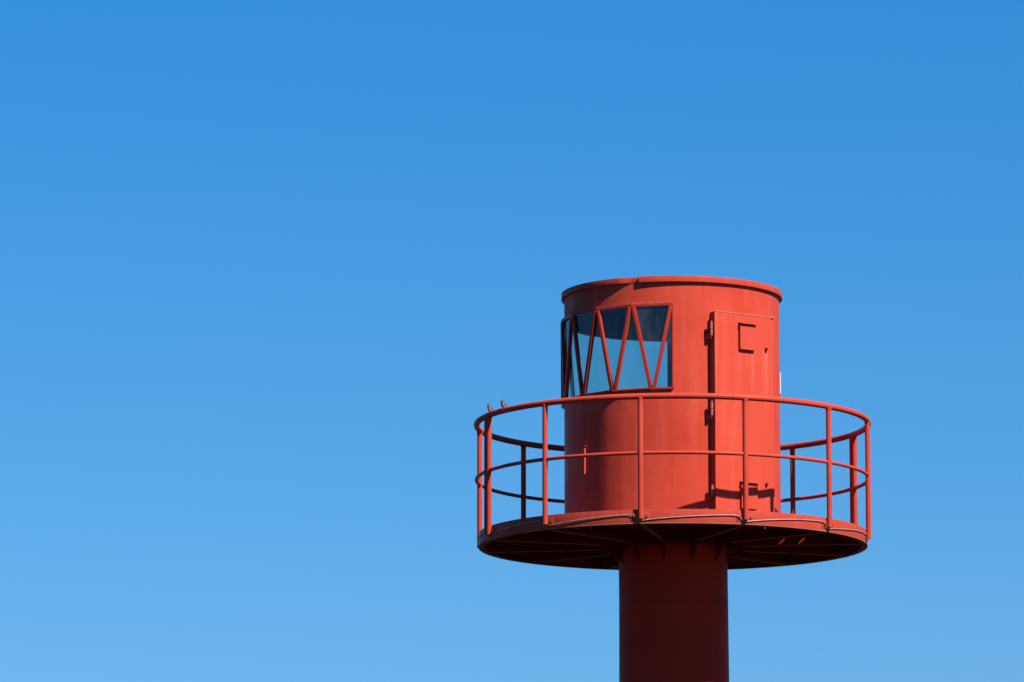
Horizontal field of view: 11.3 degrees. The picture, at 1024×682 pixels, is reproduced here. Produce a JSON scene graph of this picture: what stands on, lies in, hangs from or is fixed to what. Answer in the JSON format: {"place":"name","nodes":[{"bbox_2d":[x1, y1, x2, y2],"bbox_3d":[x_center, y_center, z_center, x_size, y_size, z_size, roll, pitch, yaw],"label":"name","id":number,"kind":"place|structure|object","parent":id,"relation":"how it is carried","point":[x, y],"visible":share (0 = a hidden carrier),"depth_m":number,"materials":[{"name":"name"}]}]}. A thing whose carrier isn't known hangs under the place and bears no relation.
{"place":"outdoors","nodes":[
{"label":"outdoors","id":0,"kind":"place"},
{"bbox_2d":[0,0,1023,681],"label":"sky","id":1,"kind":"structure","parent":0,"point":[270,269],"materials":[{"name":"blue"}]},
{"bbox_2d":[474,275,870,681],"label":"harbour beacon","id":2,"kind":"object","parent":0,"point":[672,501],"visible":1,"depth_m":50.60,"materials":[{"name":"red paint"}]},
{"bbox_2d":[487,403,492,411],"bbox_3d":[-0.212,0.673,50.723,0.065,0.121,0.079,0,-9,2],"label":"perched bird","id":3,"kind":"object","parent":2,"relation":"on","point":[489,408],"visible":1,"depth_m":50.70},
{"bbox_2d":[500,399,506,407],"bbox_3d":[-0.081,0.628,50.460,0.050,0.113,0.108,-6,-11,31],"label":"perched bird","id":4,"kind":"object","parent":2,"relation":"on","point":[503,404],"visible":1,"depth_m":50.44},
{"bbox_2d":[560,302,673,408],"bbox_3d":[1.044,0.222,51.546,1.120,0.860,2.219,0,-9,2],"label":"window frame","id":5,"kind":"structure","parent":2,"relation":"in","point":[569,330],"depth_m":50.80,"materials":[{"name":"red paint"}]},
{"bbox_2d":[709,310,773,511],"bbox_3d":[2.262,0.731,50.517,0.771,2.035,0.091,6,-11,-31],"label":"door","id":6,"kind":"structure","parent":2,"relation":"in","point":[742,342],"depth_m":50.54,"materials":[{"name":"red paint"}]}
]}

